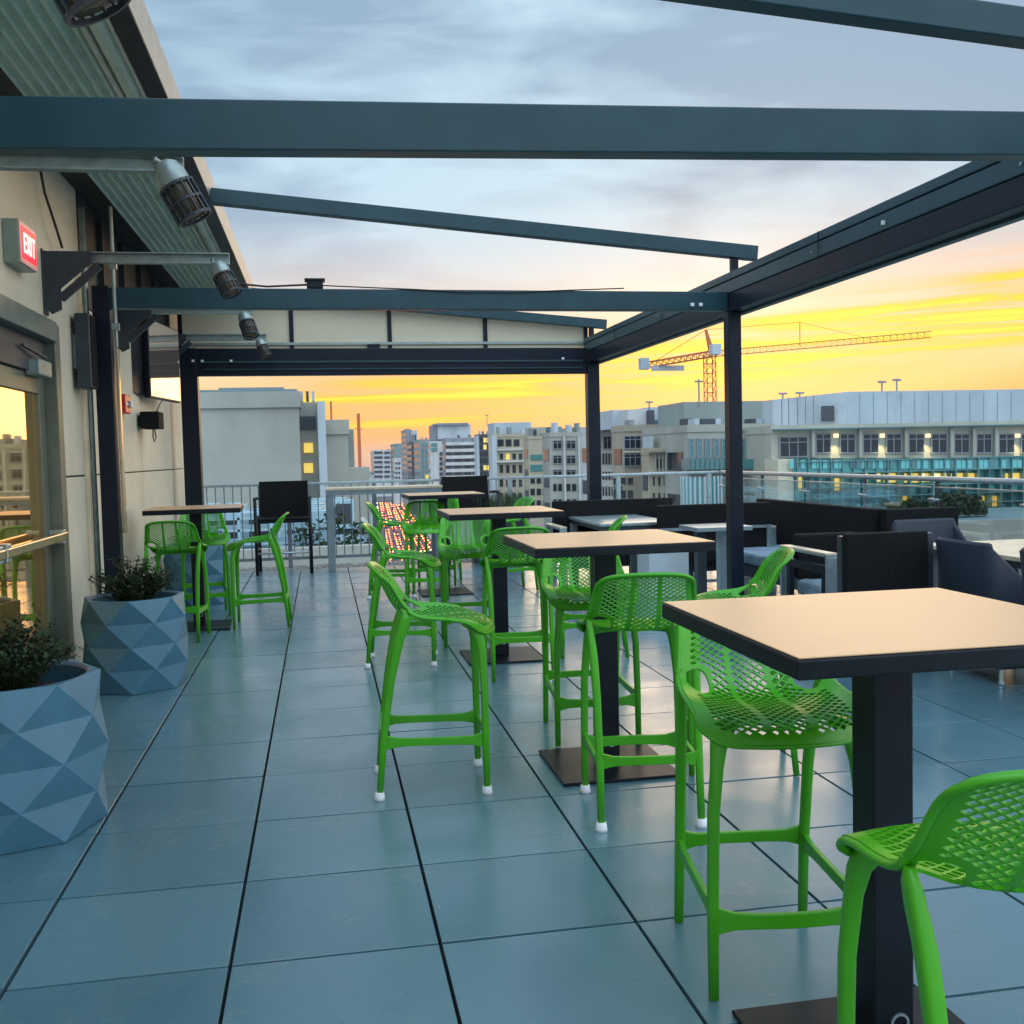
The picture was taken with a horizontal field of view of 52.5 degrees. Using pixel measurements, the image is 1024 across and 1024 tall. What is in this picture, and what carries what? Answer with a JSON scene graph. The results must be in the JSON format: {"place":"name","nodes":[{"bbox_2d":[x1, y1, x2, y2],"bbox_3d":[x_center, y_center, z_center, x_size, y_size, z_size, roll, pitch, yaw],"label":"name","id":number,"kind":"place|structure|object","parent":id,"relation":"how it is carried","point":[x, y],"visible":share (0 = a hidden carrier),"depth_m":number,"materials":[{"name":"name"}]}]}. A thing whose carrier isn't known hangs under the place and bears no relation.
{"place":"outdoors","nodes":[
{"label":"outdoors","id":0,"kind":"place"},
{"bbox_2d":[220,571,459,1023],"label":"deck slab","id":1,"kind":"structure","parent":0,"point":[412,836],"depth_m":3.72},
{"bbox_2d":[203,477,505,567],"bbox_3d":[-2.257,0.167,14.213,4.450,1.175,0.060,-2,3,-10],"label":"picket railing","id":2,"kind":"object","parent":1,"relation":"on","point":[290,558],"visible":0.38,"depth_m":14.16,"materials":[{"name":"metal"}]},
{"bbox_2d":[239,556,530,572],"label":"gravel","id":3,"kind":"structure","parent":1,"relation":"on","point":[320,566],"depth_m":14.16,"materials":[{"name":"grey gravel"}]},
{"bbox_2d":[507,471,718,503],"bbox_3d":[1.490,0.038,14.896,3.128,1.175,0.060,-2,3,-10],"label":"glass railing","id":4,"kind":"object","parent":1,"relation":"on","point":[618,486],"visible":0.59,"depth_m":14.86,"materials":[{"name":"metal"}]},
{"bbox_2d":[376,496,431,561],"bbox_3d":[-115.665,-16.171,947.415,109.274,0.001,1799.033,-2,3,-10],"label":"road","id":5,"kind":"structure","parent":0,"point":[388,499],"depth_m":549.03,"materials":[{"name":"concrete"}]},
{"bbox_2d":[0,562,1023,1023],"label":"deck floor","id":6,"kind":"structure","parent":0,"point":[550,902],"depth_m":3.79,"materials":[{"name":"tile"}]},
{"bbox_2d":[0,659,108,854],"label":"faceted planter","id":7,"kind":"object","parent":6,"relation":"on","point":[54,741],"visible":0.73,"depth_m":3.96,"materials":[{"name":"concrete"}]},
{"bbox_2d":[0,602,82,691],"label":"shrub","id":8,"kind":"object","parent":7,"relation":"in","point":[22,665],"visible":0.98,"depth_m":4.12,"materials":[{"name":"green plant"}]},
{"bbox_2d":[0,0,253,662],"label":"cream building","id":9,"kind":"structure","parent":6,"relation":"on","point":[46,50],"depth_m":7.27,"materials":[{"name":"paint"}]},
{"bbox_2d":[2,218,36,272],"bbox_3d":[-2.782,-1.505,5.876,0.099,0.240,0.340,-2,3,-10],"label":"exit sign","id":10,"kind":"object","parent":9,"relation":"attached to","point":[19,244],"visible":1,"depth_m":5.73,"materials":[{"name":"red plastic"}]},
{"bbox_2d":[0,294,74,659],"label":"glass door","id":11,"kind":"structure","parent":9,"relation":"attached to","point":[34,551],"depth_m":6.30,"materials":[{"name":"grey metal"}]},
{"bbox_2d":[0,364,67,659],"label":"door leaf","id":12,"kind":"structure","parent":11,"relation":"in","point":[27,537],"depth_m":6.18,"materials":[{"name":"yellow glass"}]},
{"bbox_2d":[72,313,98,389],"bbox_3d":[-3.012,-1.128,7.309,0.136,0.520,0.200,-2,3,-10],"label":"wall speaker","id":13,"kind":"object","parent":9,"relation":"attached to","point":[84,344],"depth_m":7.22,"materials":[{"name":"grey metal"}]},
{"bbox_2d":[0,156,183,173],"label":"wall bracket","id":14,"kind":"object","parent":9,"relation":"attached to","point":[104,164],"depth_m":4.41,"materials":[{"name":"metal"}]},
{"bbox_2d":[153,157,211,227],"bbox_3d":[-1.411,-1.375,4.445,0.237,0.308,0.158,-2,3,-10],"label":"flood lamp","id":15,"kind":"object","parent":14,"relation":"attached to","point":[180,190],"visible":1,"depth_m":4.39,"materials":[{"name":"metal"}]},
{"bbox_2d":[108,206,119,346],"bbox_3d":[-2.872,-1.692,7.479,0.050,1.000,0.040,-2,3,-10],"label":"conduit pipe","id":16,"kind":"object","parent":9,"relation":"attached to","point":[115,325],"visible":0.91,"depth_m":7.47,"materials":[{"name":"metal"}]},
{"bbox_2d":[40,248,229,315],"bbox_3d":[-2.392,-1.467,6.644,1.140,0.410,0.095,-2,3,-10],"label":"wall bracket","id":17,"kind":"object","parent":9,"relation":"attached to","point":[60,270],"depth_m":6.54,"materials":[{"name":"grey metal"}]},
{"bbox_2d":[210,258,241,299],"bbox_3d":[-1.839,-1.502,6.668,0.208,0.271,0.139,0,3,18],"label":"flood lamp","id":18,"kind":"object","parent":17,"relation":"attached to","point":[226,282],"visible":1,"depth_m":6.63,"materials":[{"name":"metal"}]},
{"bbox_2d":[138,401,163,441],"bbox_3d":[-3.449,-0.872,9.930,0.200,0.410,0.462,-2,3,-10],"label":"bar speaker","id":19,"kind":"object","parent":9,"relation":"attached to","point":[151,420],"visible":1,"depth_m":9.71},
{"bbox_2d":[131,318,180,402],"bbox_3d":[-3.550,-1.483,10.159,0.184,0.760,1.470,-2,3,-2],"label":"wall screen","id":20,"kind":"object","parent":9,"relation":"attached to","point":[155,360],"depth_m":10.10,"materials":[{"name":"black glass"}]},
{"bbox_2d":[116,310,252,352],"bbox_3d":[-2.817,-1.585,8.953,1.140,0.410,0.095,-2,3,-10],"label":"wall bracket","id":21,"kind":"object","parent":9,"relation":"attached to","point":[128,321],"depth_m":8.85,"materials":[{"name":"grey metal"}]},
{"bbox_2d":[238,310,258,340],"bbox_3d":[-2.277,-1.618,8.954,0.208,0.271,0.139,1,4,41],"label":"flood lamp","id":22,"kind":"object","parent":21,"relation":"attached to","point":[248,327],"visible":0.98,"depth_m":8.92,"materials":[{"name":"metal"}]},
{"bbox_2d":[178,334,266,354],"bbox_3d":[-3.243,-1.737,11.259,1.140,0.410,0.095,-2,3,-10],"label":"wall bracket","id":23,"kind":"object","parent":9,"relation":"attached to","point":[183,338],"depth_m":11.24,"materials":[{"name":"grey metal"}]},
{"bbox_3d":[-1.550,-1.234,2.077,1.140,0.410,0.095,-2,3,-10],"label":"wall bracket","id":24,"kind":"object","parent":9,"relation":"attached to","visible":0},
{"bbox_2d":[53,0,130,27],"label":"flood lamp","id":25,"kind":"object","parent":24,"relation":"attached to","point":[70,10],"visible":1,"depth_m":2.27,"materials":[{"name":"metal"}]},
{"bbox_2d":[80,589,187,694],"bbox_3d":[-2.468,0.840,6.807,0.667,0.588,0.653,-3,4,-27],"label":"faceted planter","id":26,"kind":"object","parent":6,"relation":"on","point":[135,647],"visible":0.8,"depth_m":6.54,"materials":[{"name":"concrete"}]},
{"bbox_2d":[88,555,178,601],"bbox_3d":[-2.477,0.447,6.806,0.544,0.351,0.619,-2,3,-10],"label":"shrub","id":27,"kind":"object","parent":26,"relation":"on","point":[137,585],"visible":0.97,"depth_m":6.72,"materials":[{"name":"green plant"}]},
{"bbox_2d":[144,520,210,642],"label":"bar stool","id":28,"kind":"object","parent":6,"relation":"on","point":[200,549],"visible":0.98,"depth_m":8.38,"materials":[{"name":"green plastic"}]},
{"bbox_2d":[142,504,243,631],"bbox_3d":[-2.772,0.485,9.155,0.796,1.060,0.790,-2,3,-13],"label":"bar table","id":29,"kind":"object","parent":6,"relation":"on","point":[195,512],"visible":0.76,"depth_m":9.09,"materials":[{"name":"black metal"}]},
{"bbox_2d":[163,542,231,605],"bbox_3d":[-3.246,0.633,10.786,0.717,0.600,0.702,-2,3,-16],"label":"faceted planter","id":30,"kind":"object","parent":6,"relation":"on","point":[214,557],"visible":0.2,"depth_m":10.52,"materials":[{"name":"concrete"}]},
{"bbox_2d":[178,513,231,616],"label":"bar stool","id":31,"kind":"object","parent":6,"relation":"on","point":[225,583],"visible":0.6,"depth_m":9.74,"materials":[{"name":"green plastic"}]},
{"bbox_2d":[225,512,292,629],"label":"bar stool","id":32,"kind":"object","parent":6,"relation":"on","point":[234,548],"visible":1,"depth_m":9.01,"materials":[{"name":"green plastic"}]},
{"bbox_2d":[253,480,313,575],"bbox_3d":[-2.963,0.193,13.492,0.732,1.177,0.654,-2,3,-10],"label":"tall armchair","id":33,"kind":"object","parent":6,"relation":"on","point":[278,500],"visible":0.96,"depth_m":13.69,"materials":[{"name":"black metal"}]},
{"bbox_2d":[325,484,442,570],"bbox_3d":[-1.703,0.194,13.832,1.520,1.075,0.630,-2,3,-10],"label":"table","id":34,"kind":"object","parent":6,"relation":"on","point":[360,490],"visible":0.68,"depth_m":13.46,"materials":[{"name":"grey paint"}]},
{"bbox_2d":[365,502,416,598],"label":"bar stool","id":35,"kind":"object","parent":6,"relation":"on","point":[376,514],"visible":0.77,"depth_m":10.73,"materials":[{"name":"green plastic"}]},
{"bbox_2d":[362,523,441,668],"bbox_3d":[-0.772,0.569,7.378,0.557,0.996,0.475,-2,3,-3],"label":"bar stool","id":36,"kind":"object","parent":6,"relation":"on","point":[430,563],"visible":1,"depth_m":7.19,"materials":[{"name":"green plastic"}]},
{"bbox_2d":[402,500,448,599],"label":"bar stool","id":37,"kind":"object","parent":6,"relation":"on","point":[409,529],"visible":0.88,"depth_m":10.73,"materials":[{"name":"green plastic"}]},
{"bbox_2d":[367,561,494,801],"bbox_3d":[-0.350,0.712,4.619,0.557,0.996,0.475,-2,3,-7],"label":"bar stool","id":38,"kind":"object","parent":6,"relation":"on","point":[472,621],"visible":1,"depth_m":4.45,"materials":[{"name":"green plastic"}]},
{"bbox_2d":[416,498,461,585],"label":"bar stool","id":39,"kind":"object","parent":6,"relation":"on","point":[456,562],"visible":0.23,"depth_m":11.84,"materials":[{"name":"green plastic"}]},
{"bbox_2d":[401,491,485,596],"bbox_3d":[-0.730,0.330,11.061,0.796,1.060,0.790,-2,3,-11],"label":"bar table","id":40,"kind":"object","parent":6,"relation":"on","point":[443,497],"visible":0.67,"depth_m":10.90,"materials":[{"name":"beige metal"}]},
{"bbox_2d":[437,517,491,647],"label":"bar stool","id":41,"kind":"object","parent":6,"relation":"on","point":[446,552],"visible":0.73,"depth_m":8.17,"materials":[{"name":"green plastic"}]},
{"bbox_2d":[441,476,500,564],"bbox_3d":[-0.565,0.117,13.808,0.732,1.177,0.654,-2,3,-13],"label":"tall armchair","id":42,"kind":"object","parent":6,"relation":"on","point":[465,483],"visible":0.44,"depth_m":14.05,"materials":[{"name":"black metal"}]},
{"bbox_2d":[471,490,524,562],"bbox_3d":[-0.213,0.174,14.230,0.823,1.000,0.381,-2,3,-10],"label":"grass trough","id":43,"kind":"object","parent":6,"relation":"on","point":[509,502],"depth_m":14.13,"materials":[{"name":"green plant"}]},
{"bbox_2d":[437,506,563,665],"bbox_3d":[-0.089,0.513,7.472,0.796,1.060,0.790,-2,3,-10],"label":"bar table","id":44,"kind":"object","parent":6,"relation":"on","point":[497,517],"visible":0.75,"depth_m":7.42,"materials":[{"name":"black metal"}]},
{"bbox_2d":[481,497,538,590],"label":"bar stool","id":45,"kind":"object","parent":6,"relation":"on","point":[528,501],"visible":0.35,"depth_m":11.05,"materials":[{"name":"green plastic"}]},
{"bbox_2d":[0,0,1023,597],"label":"pergola","id":46,"kind":"object","parent":6,"relation":"on","point":[980,192],"visible":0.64,"depth_m":5.24,"materials":[{"name":"grey paint"}]},
{"bbox_2d":[115,348,126,532],"bbox_3d":[-2.868,-0.522,7.615,0.023,1.350,0.050,-2,3,-10],"label":"metal channel","id":47,"kind":"object","parent":46,"relation":"attached to","point":[120,430],"visible":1,"depth_m":7.60,"materials":[{"name":"metal"}]},
{"bbox_2d":[177,310,587,348],"bbox_3d":[-1.467,-2.299,12.431,4.880,0.677,0.080,-2,3,-10],"label":"gable screen","id":48,"kind":"object","parent":46,"relation":"attached to","point":[332,329],"visible":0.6,"depth_m":12.41,"materials":[{"name":"beige fabric"}]},
{"bbox_2d":[239,278,623,292],"bbox_3d":[-0.644,-1.734,7.938,3.103,0.131,0.120,-2,3,-10],"label":"cable","id":49,"kind":"object","parent":46,"relation":"on","point":[314,283],"visible":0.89,"depth_m":7.80,"materials":[{"name":"black metal"}]},
{"bbox_2d":[479,526,554,681],"bbox_3d":[0.035,0.574,6.892,0.475,0.992,0.557,-2,3,-7],"label":"bar stool","id":50,"kind":"object","parent":6,"relation":"on","point":[493,638],"visible":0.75,"depth_m":6.70,"materials":[{"name":"green plastic"}]},
{"bbox_2d":[541,555,640,745],"bbox_3d":[0.396,0.650,5.364,0.475,0.992,0.557,-2,3,-7],"label":"bar stool","id":51,"kind":"object","parent":6,"relation":"on","point":[561,603],"visible":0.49,"depth_m":5.21,"materials":[{"name":"green plastic"}]},
{"bbox_2d":[553,515,629,658],"bbox_3d":[0.565,0.527,7.516,0.557,0.992,0.475,-1,3,4],"label":"bar stool","id":52,"kind":"object","parent":6,"relation":"on","point":[616,524],"visible":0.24,"depth_m":7.33,"materials":[{"name":"green plastic"}]},
{"bbox_2d":[503,529,715,785],"bbox_3d":[0.430,0.648,4.816,0.796,1.060,0.790,-2,3,-10],"label":"bar table","id":53,"kind":"object","parent":6,"relation":"on","point":[602,549],"visible":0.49,"depth_m":4.75,"materials":[{"name":"beige wood"}]},
{"bbox_2d":[568,514,656,578],"bbox_3d":[1.183,0.434,11.439,0.800,0.720,1.400,-2,3,-10],"label":"lounge table","id":54,"kind":"object","parent":6,"relation":"on","point":[630,522],"visible":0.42,"depth_m":11.18,"materials":[{"name":"metal"}]},
{"bbox_2d":[546,497,694,585],"bbox_3d":[1.252,0.319,11.876,1.622,0.900,0.805,-2,3,-10],"label":"lounge sofa","id":55,"kind":"object","parent":6,"relation":"on","point":[643,506],"visible":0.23,"depth_m":12.09,"materials":[{"name":"black fabric"}]},
{"bbox_2d":[576,572,706,832],"bbox_3d":[0.516,0.712,4.229,0.475,0.996,0.557,-2,3,-2],"label":"bar stool","id":56,"kind":"object","parent":6,"relation":"on","point":[590,629],"visible":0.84,"depth_m":4.02,"materials":[{"name":"green plastic"}]},
{"bbox_2d":[637,552,688,597],"bbox_3d":[1.524,0.605,10.492,0.410,0.468,0.410,-2,3,-10],"label":"cube seat","id":57,"kind":"object","parent":6,"relation":"on","point":[669,562],"visible":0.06,"depth_m":10.30,"materials":[{"name":"white plastic"}]},
{"bbox_2d":[630,502,776,587],"bbox_3d":[2.022,0.348,11.006,1.372,0.900,0.805,-2,3,-10],"label":"lounge sofa","id":58,"kind":"object","parent":6,"relation":"on","point":[756,516],"visible":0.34,"depth_m":10.63,"materials":[{"name":"black fabric"}]},
{"bbox_2d":[679,523,752,594],"bbox_3d":[1.933,0.494,9.849,0.540,0.740,0.500,-2,3,-10],"label":"bar counter table","id":59,"kind":"object","parent":6,"relation":"on","point":[700,559],"visible":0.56,"depth_m":9.80,"materials":[{"name":"metal"}]},
{"bbox_2d":[686,547,799,774],"bbox_3d":[1.023,0.666,4.808,0.557,0.992,0.475,-1,3,6],"label":"bar stool","id":60,"kind":"object","parent":6,"relation":"on","point":[782,556],"visible":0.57,"depth_m":4.85,"materials":[{"name":"green plastic"}]},
{"bbox_2d":[674,625,852,1000],"bbox_3d":[0.714,0.777,2.940,0.475,0.992,0.557,-2,3,-3],"label":"bar stool","id":61,"kind":"object","parent":6,"relation":"on","point":[825,699],"visible":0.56,"depth_m":2.85,"materials":[{"name":"green plastic"}]},
{"bbox_2d":[744,498,880,589],"bbox_3d":[2.681,0.371,10.307,0.805,0.900,2.672,-2,3,-10],"label":"lounge sofa","id":62,"kind":"object","parent":6,"relation":"on","point":[789,519],"visible":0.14,"depth_m":10.13,"materials":[{"name":"black fabric"}]},
{"bbox_2d":[779,532,855,595],"bbox_3d":[2.642,0.563,8.202,0.752,0.750,0.802,-2,3,-10],"label":"steel armchair","id":63,"kind":"object","parent":6,"relation":"on","point":[815,555],"visible":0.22,"depth_m":8.41,"materials":[{"name":"silver metal"}]},
{"bbox_2d":[662,588,1023,1023],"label":"bar table","id":64,"kind":"object","parent":6,"relation":"on","point":[881,647],"visible":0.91,"depth_m":2.38,"materials":[{"name":"beige wood"}]},
{"bbox_2d":[719,470,1023,507],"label":"glass railing","id":65,"kind":"object","parent":6,"relation":"on","point":[937,480],"visible":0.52,"depth_m":10.68,"materials":[{"name":"metal"}]},
{"bbox_2d":[837,530,932,592],"bbox_3d":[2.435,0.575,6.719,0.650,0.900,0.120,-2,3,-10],"label":"armchair","id":66,"kind":"object","parent":6,"relation":"on","point":[880,561],"visible":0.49,"depth_m":6.64,"materials":[{"name":"black fabric"}]},
{"bbox_2d":[880,507,957,531],"bbox_3d":[3.527,0.397,9.454,0.872,0.900,0.805,-2,3,-10],"label":"lounge sofa","id":67,"kind":"object","parent":6,"relation":"on","point":[888,517],"visible":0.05,"depth_m":9.06,"materials":[{"name":"black fabric"}]},
{"bbox_2d":[892,518,966,587],"bbox_3d":[3.366,0.498,8.060,0.580,0.860,0.635,-2,3,-13],"label":"wicker armchair","id":68,"kind":"object","parent":6,"relation":"on","point":[944,527],"visible":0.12,"depth_m":8.32,"materials":[{"name":"fabric"}]},
{"bbox_2d":[836,769,1023,1023],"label":"bar stool","id":69,"kind":"object","parent":6,"relation":"on","point":[939,840],"visible":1,"depth_m":1.58,"materials":[{"name":"green plastic"}]},
{"bbox_2d":[933,539,1023,587],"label":"lounge table","id":70,"kind":"object","parent":6,"relation":"on","point":[1007,551],"visible":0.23,"depth_m":7.23,"materials":[{"name":"grey metal"}]},
{"bbox_2d":[935,537,1023,684],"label":"wicker armchair","id":71,"kind":"object","parent":6,"relation":"on","point":[985,570],"visible":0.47,"depth_m":6.26,"materials":[{"name":"wicker"}]},
{"bbox_2d":[143,0,1023,470],"label":"sky","id":72,"kind":"structure","parent":0,"point":[969,293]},
{"bbox_2d":[744,389,1023,507],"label":"glass office building","id":73,"kind":"structure","parent":0,"point":[962,433],"depth_m":81.93,"materials":[{"name":"white"}]},
{"bbox_2d":[779,436,807,457],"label":"window","id":74,"kind":"structure","parent":73,"relation":"in","point":[789,446],"depth_m":79.98,"materials":[{"name":"grey glass"}]},
{"bbox_2d":[815,433,830,453],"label":"window","id":75,"kind":"structure","parent":73,"relation":"in","point":[822,440],"depth_m":80.41,"materials":[{"name":"grey glass"}]},
{"bbox_2d":[839,433,855,453],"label":"window","id":76,"kind":"structure","parent":73,"relation":"in","point":[847,441],"depth_m":80.79,"materials":[{"name":"grey glass"}]},
{"bbox_2d":[885,433,901,453],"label":"window","id":77,"kind":"structure","parent":73,"relation":"in","point":[893,441],"depth_m":81.48,"materials":[{"name":"grey glass"}]},
{"bbox_2d":[908,433,924,453],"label":"window","id":78,"kind":"structure","parent":73,"relation":"in","point":[916,441],"depth_m":81.84,"materials":[{"name":"grey glass"}]},
{"bbox_2d":[930,433,947,453],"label":"window","id":79,"kind":"structure","parent":73,"relation":"in","point":[938,441],"depth_m":82.20,"materials":[{"name":"grey glass"}]},
{"bbox_3d":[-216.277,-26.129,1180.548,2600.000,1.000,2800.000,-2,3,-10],"label":"ground","id":80,"kind":"structure","parent":0,"visible":0},
{"bbox_2d":[200,387,327,509],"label":"blank wall building","id":81,"kind":"structure","parent":80,"relation":"on","point":[253,435],"depth_m":38.85,"materials":[{"name":"concrete"}]},
{"bbox_2d":[239,517,384,567],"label":"roof","id":82,"kind":"structure","parent":80,"relation":"on","point":[324,550],"depth_m":25.28,"materials":[{"name":"stone"}]},
{"bbox_2d":[218,508,274,548],"bbox_3d":[-7.077,0.500,27.733,1.400,1.188,0.988,-2,3,-10],"label":"rooftop unit","id":83,"kind":"object","parent":82,"relation":"on","point":[245,534],"visible":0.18,"depth_m":27.26,"materials":[{"name":"metal"}]},
{"bbox_2d":[205,513,305,548],"bbox_3d":[-7.357,0.471,26.478,4.060,1.398,0.690,-2,3,-10],"label":"pipe rack","id":84,"kind":"object","parent":82,"relation":"on","point":[247,527],"visible":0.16,"depth_m":26.70,"materials":[{"name":"metal"}]},
{"bbox_2d":[295,506,334,546],"bbox_3d":[-5.267,0.449,27.864,0.988,1.188,1.400,-2,3,-6],"label":"rooftop unit","id":85,"kind":"object","parent":82,"relation":"on","point":[322,510],"visible":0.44,"depth_m":27.18,"materials":[{"name":"metal"}]},
{"bbox_2d":[311,497,354,533],"bbox_3d":[-5.998,0.126,34.022,1.400,1.188,0.988,-3,4,-27],"label":"rooftop unit","id":86,"kind":"object","parent":82,"relation":"on","point":[347,508],"visible":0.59,"depth_m":33.77,"materials":[{"name":"metal"}]},
{"bbox_2d":[326,420,370,523],"bbox_3d":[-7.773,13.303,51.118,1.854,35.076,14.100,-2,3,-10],"label":"stepped building","id":87,"kind":"structure","parent":80,"relation":"on","point":[340,450],"depth_m":43.39,"materials":[{"name":"concrete"}]},
{"bbox_2d":[370,449,391,496],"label":"striped tower","id":88,"kind":"structure","parent":80,"relation":"on","point":[381,464],"depth_m":893.85,"materials":[{"name":"white concrete"}]},
{"bbox_2d":[401,428,416,507],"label":"grey tower","id":89,"kind":"structure","parent":80,"relation":"on","point":[407,435],"depth_m":647.90,"materials":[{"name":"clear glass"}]},
{"bbox_2d":[414,436,429,522],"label":"teal window block","id":90,"kind":"structure","parent":80,"relation":"on","point":[421,458],"depth_m":500.26,"materials":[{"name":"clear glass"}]},
{"bbox_2d":[428,439,442,484],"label":"white block","id":91,"kind":"structure","parent":80,"relation":"on","point":[435,463],"depth_m":440.97,"materials":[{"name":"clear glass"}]},
{"bbox_2d":[429,423,474,553],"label":"banded block","id":92,"kind":"structure","parent":80,"relation":"on","point":[458,452],"depth_m":337.33,"materials":[{"name":"white concrete"}]},
{"bbox_2d":[474,431,488,480],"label":"dark glass block","id":93,"kind":"structure","parent":80,"relation":"on","point":[481,454],"depth_m":242.37,"materials":[{"name":"black"}]},
{"bbox_2d":[488,422,530,555],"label":"cream windowed block","id":94,"kind":"structure","parent":80,"relation":"on","point":[505,449],"depth_m":201.09,"materials":[{"name":"white concrete"}]},
{"bbox_2d":[523,427,561,554],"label":"cream block","id":95,"kind":"structure","parent":80,"relation":"on","point":[532,453],"depth_m":175.72,"materials":[{"name":"beige concrete"}]},
{"bbox_2d":[541,422,585,527],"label":"square window block","id":96,"kind":"structure","parent":80,"relation":"on","point":[561,452],"depth_m":135.42,"materials":[{"name":"concrete"}]},
{"bbox_2d":[580,428,612,499],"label":"white fin block","id":97,"kind":"structure","parent":80,"relation":"on","point":[606,461],"depth_m":111.67,"materials":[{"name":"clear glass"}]},
{"bbox_2d":[600,407,657,498],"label":"beige block","id":98,"kind":"structure","parent":80,"relation":"on","point":[625,427],"depth_m":98.08,"materials":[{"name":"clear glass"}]},
{"bbox_2d":[641,436,665,497],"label":"ornate block","id":99,"kind":"structure","parent":80,"relation":"on","point":[652,458],"depth_m":89.74,"materials":[{"name":"beige concrete"}]},
{"bbox_2d":[642,401,773,504],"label":"building","id":100,"kind":"structure","parent":80,"relation":"on","point":[689,436],"depth_m":84.91,"materials":[{"name":"concrete"}]},
{"bbox_2d":[638,322,930,401],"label":"tower crane","id":101,"kind":"object","parent":80,"relation":"on","point":[645,364],"visible":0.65,"depth_m":224.35,"materials":[{"name":"orange metal"}]},
{"bbox_2d":[958,507,1023,540],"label":"roof terrace","id":102,"kind":"structure","parent":80,"relation":"on","point":[1004,523],"depth_m":55.52,"materials":[{"name":"concrete"}]},
{"bbox_2d":[949,489,972,515],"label":"terrace shrub","id":103,"kind":"object","parent":102,"relation":"on","point":[960,502],"visible":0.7,"depth_m":70.27,"materials":[{"name":"green plant"}]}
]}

